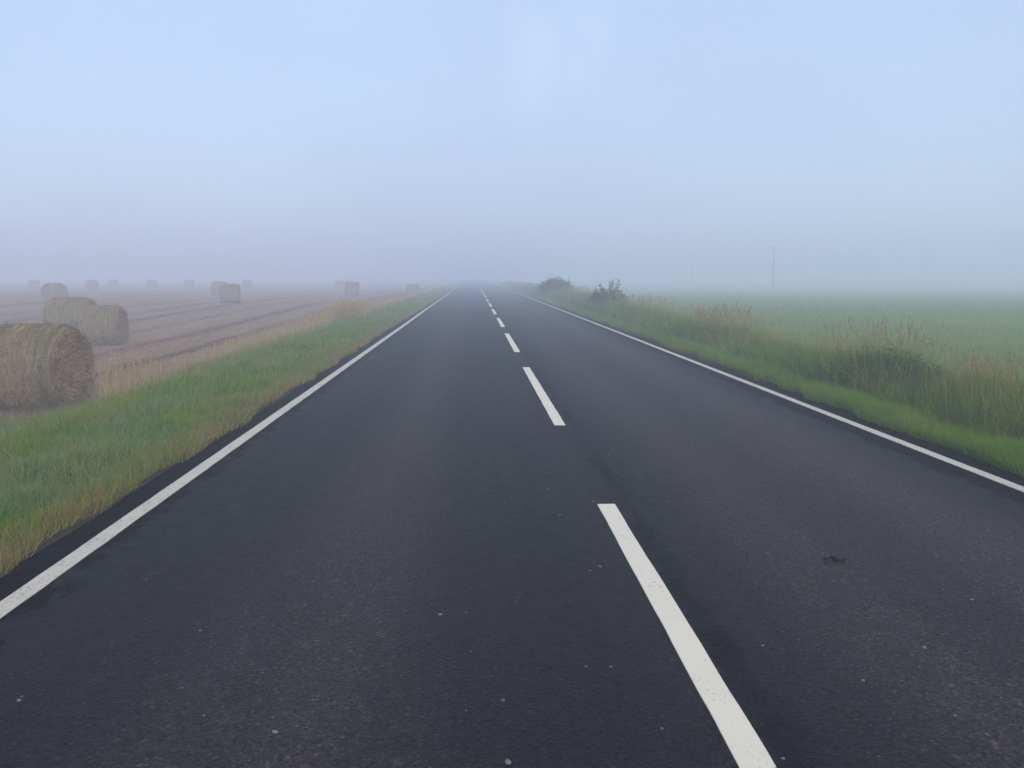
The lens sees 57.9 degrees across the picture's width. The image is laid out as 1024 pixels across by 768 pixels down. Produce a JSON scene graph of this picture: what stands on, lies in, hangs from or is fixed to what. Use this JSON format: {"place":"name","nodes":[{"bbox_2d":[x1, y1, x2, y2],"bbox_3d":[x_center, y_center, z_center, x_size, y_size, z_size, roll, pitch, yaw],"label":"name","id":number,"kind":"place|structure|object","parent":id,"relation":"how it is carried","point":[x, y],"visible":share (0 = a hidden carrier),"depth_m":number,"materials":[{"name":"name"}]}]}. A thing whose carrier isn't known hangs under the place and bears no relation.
{"place":"outdoors","nodes":[
{"label":"outdoors","id":0,"kind":"place"},
{"bbox_2d":[0,278,1023,767],"bbox_3d":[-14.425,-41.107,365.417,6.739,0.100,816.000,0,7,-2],"label":"road","id":1,"kind":"structure","parent":0,"point":[314,564],"depth_m":4.53,"materials":[{"name":"black asphalt"}]},
{"bbox_2d":[0,281,465,618],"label":"road marking","id":2,"kind":"object","parent":1,"relation":"on","point":[22,594],"visible":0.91,"depth_m":5.92,"materials":[{"name":"paint"}]},
{"bbox_2d":[497,318,504,326],"bbox_3d":[-0.384,-2.029,30.309,0.119,0.008,6.000,0,7,-2],"label":"road marking","id":3,"kind":"object","parent":1,"relation":"on","point":[500,322],"visible":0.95,"depth_m":29.64,"materials":[{"name":"white paint"}]},
{"bbox_2d":[504,333,519,351],"bbox_3d":[-0.017,-0.978,21.308,0.119,0.008,6.000,0,7,-2],"label":"road marking","id":4,"kind":"object","parent":1,"relation":"on","point":[512,343],"visible":1,"depth_m":20.64,"materials":[{"name":"white paint"}]},
{"bbox_2d":[523,367,564,425],"bbox_3d":[0.359,0.073,12.307,0.122,0.008,6.000,0,7,-2],"label":"road marking","id":5,"kind":"object","parent":1,"relation":"on","point":[553,414],"visible":1,"depth_m":11.28,"materials":[{"name":"white paint"}]},
{"bbox_2d":[597,504,776,767],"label":"road marking","id":6,"kind":"object","parent":1,"relation":"on","point":[746,747],"visible":1,"depth_m":3.63,"materials":[{"name":"white paint"}]},
{"bbox_2d":[487,281,1023,491],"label":"road marking","id":7,"kind":"object","parent":1,"relation":"on","point":[962,465],"visible":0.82,"depth_m":9.20,"materials":[{"name":"paint"}]},
{"bbox_2d":[0,278,1023,575],"bbox_3d":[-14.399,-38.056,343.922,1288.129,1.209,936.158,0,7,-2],"label":"ground","id":8,"kind":"structure","parent":0,"point":[370,284],"depth_m":53.19,"materials":[{"name":"plant"}]},
{"bbox_2d":[28,280,39,288],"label":"hay bale","id":9,"kind":"object","parent":8,"relation":"on","point":[33,284],"visible":0.94,"depth_m":122.24,"materials":[{"name":"plant"}]},
{"bbox_2d":[0,321,100,412],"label":"hay bale","id":10,"kind":"object","parent":8,"relation":"on","point":[46,364],"visible":0.96,"depth_m":14.24,"materials":[{"name":"plant"}]},
{"bbox_2d":[41,283,68,300],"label":"hay bale","id":11,"kind":"object","parent":8,"relation":"on","point":[49,290],"visible":0.75,"depth_m":62.00,"materials":[{"name":"plant"}]},
{"bbox_2d":[41,296,98,327],"bbox_3d":[-15.377,-2.341,32.343,1.790,1.492,1.661,-1,7,-6],"label":"hay bale","id":12,"kind":"object","parent":8,"relation":"on","point":[61,310],"visible":0.4,"depth_m":31.67,"materials":[{"name":"plant"}]},
{"bbox_2d":[85,280,98,289],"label":"hay bale","id":13,"kind":"object","parent":8,"relation":"on","point":[91,284],"visible":0.92,"depth_m":112.76,"materials":[{"name":"plant"}]},
{"bbox_2d":[74,304,131,345],"bbox_3d":[-12.669,-1.793,28.691,1.517,1.407,1.567,-1,7,-6],"label":"hay bale","id":14,"kind":"object","parent":8,"relation":"on","point":[103,324],"visible":0.81,"depth_m":28.14,"materials":[{"name":"plant"}]},
{"bbox_2d":[107,279,118,286],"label":"hay bale","id":15,"kind":"object","parent":8,"relation":"on","point":[112,283],"visible":0.87,"depth_m":146.13,"materials":[{"name":"plant"}]},
{"bbox_2d":[146,280,157,287],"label":"hay bale","id":16,"kind":"object","parent":8,"relation":"on","point":[151,283],"visible":0.88,"depth_m":134.58,"materials":[{"name":"plant"}]},
{"bbox_2d":[183,280,193,288],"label":"hay bale","id":17,"kind":"object","parent":8,"relation":"on","point":[188,284],"visible":0.99,"depth_m":128.93,"materials":[{"name":"plant"}]},
{"bbox_2d":[211,281,225,294],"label":"hay bale","id":18,"kind":"object","parent":8,"relation":"on","point":[215,287],"visible":0.54,"depth_m":81.94,"materials":[{"name":"plant"}]},
{"bbox_2d":[0,284,438,420],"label":"stubble","id":19,"kind":"object","parent":8,"relation":"on","point":[174,317],"visible":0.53,"depth_m":48.12,"materials":[{"name":"beige plant"}]},
{"bbox_2d":[0,285,442,441],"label":"dry grass","id":20,"kind":"structure","parent":8,"relation":"on","point":[316,319],"depth_m":19.03,"materials":[{"name":"beige plant"}]},
{"bbox_2d":[0,284,459,577],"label":"verge grass","id":21,"kind":"structure","parent":8,"relation":"on","point":[340,340],"depth_m":9.34,"materials":[{"name":"green plant"}]},
{"bbox_2d":[219,283,240,302],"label":"hay bale","id":22,"kind":"object","parent":8,"relation":"on","point":[230,293],"visible":0.94,"depth_m":59.47,"materials":[{"name":"plant"}]},
{"bbox_2d":[242,280,251,288],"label":"hay bale","id":23,"kind":"object","parent":8,"relation":"on","point":[246,284],"visible":0.97,"depth_m":125.32,"materials":[{"name":"plant"}]},
{"bbox_2d":[335,280,344,288],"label":"hay bale","id":24,"kind":"object","parent":8,"relation":"on","point":[340,284],"visible":0.9,"depth_m":131.77,"materials":[{"name":"plant"}]},
{"bbox_2d":[327,299,368,320],"bbox_3d":[-6.117,-2.718,34.156,1.955,0.890,2.066,0,7,-2],"label":"grass clump","id":25,"kind":"object","parent":8,"relation":"on","point":[352,315],"visible":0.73,"depth_m":33.96,"materials":[{"name":"beige plant"}]},
{"bbox_2d":[345,282,358,295],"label":"hay bale","id":26,"kind":"object","parent":8,"relation":"on","point":[351,288],"visible":0.95,"depth_m":82.46,"materials":[{"name":"plant"}]},
{"bbox_2d":[406,284,418,291],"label":"hay bale","id":27,"kind":"object","parent":8,"relation":"on","point":[409,287],"visible":0.45,"depth_m":96.57,"materials":[{"name":"plant"}]},
{"bbox_2d":[537,276,573,296],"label":"bush","id":28,"kind":"object","parent":8,"relation":"on","point":[552,284],"visible":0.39,"depth_m":61.40,"materials":[{"name":"green plant"}]},
{"bbox_2d":[587,279,628,305],"bbox_3d":[3.985,-3.591,38.499,2.042,1.638,1.706,5,8,34],"label":"bush","id":29,"kind":"object","parent":8,"relation":"on","point":[597,295],"visible":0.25,"depth_m":38.43,"materials":[{"name":"green plant"}]},
{"bbox_2d":[680,301,759,337],"bbox_3d":[4.874,-1.396,21.498,2.150,1.069,2.433,0,7,-2],"label":"grass clump","id":30,"kind":"object","parent":8,"relation":"on","point":[703,320],"visible":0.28,"depth_m":21.38,"materials":[{"name":"plant"}]},
{"bbox_2d":[496,283,1023,476],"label":"verge grass","id":31,"kind":"structure","parent":8,"relation":"on","point":[916,424],"depth_m":10.52,"materials":[{"name":"green plant"}]},
{"bbox_2d":[498,281,1023,472],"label":"tall grass","id":32,"kind":"structure","parent":8,"relation":"on","point":[987,396],"depth_m":12.73,"materials":[{"name":"green plant"}]},
{"bbox_2d":[499,282,1023,385],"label":"field grass","id":33,"kind":"structure","parent":8,"relation":"on","point":[807,300],"depth_m":44.76,"materials":[{"name":"green plant"}]},
{"bbox_2d":[769,246,775,289],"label":"utility pole","id":34,"kind":"object","parent":8,"relation":"on","point":[773,268],"visible":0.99,"depth_m":176.76,"materials":[{"name":"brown wood"}]},
{"bbox_2d":[807,314,960,389],"bbox_3d":[4.967,-0.352,12.239,2.226,1.138,2.323,4,8,31],"label":"grass clump","id":35,"kind":"object","parent":8,"relation":"on","point":[887,359],"visible":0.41,"depth_m":12.03,"materials":[{"name":"plant"}]},
{"bbox_2d":[932,347,1022,387],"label":"grass clump","id":36,"kind":"object","parent":8,"relation":"on","point":[1006,369],"visible":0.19,"depth_m":10.55,"materials":[{"name":"green plant"}]},
{"bbox_2d":[0,0,1023,278],"label":"sky","id":37,"kind":"structure","parent":0,"point":[489,139],"materials":[{"name":"blue"}]},
{"bbox_2d":[818,554,844,563],"bbox_3d":[1.688,0.919,4.877,0.136,0.034,0.050,5,8,36],"label":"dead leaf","id":38,"kind":"object","parent":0,"point":[835,558],"visible":1,"depth_m":4.87,"materials":[{"name":"grey plant"}]}
]}

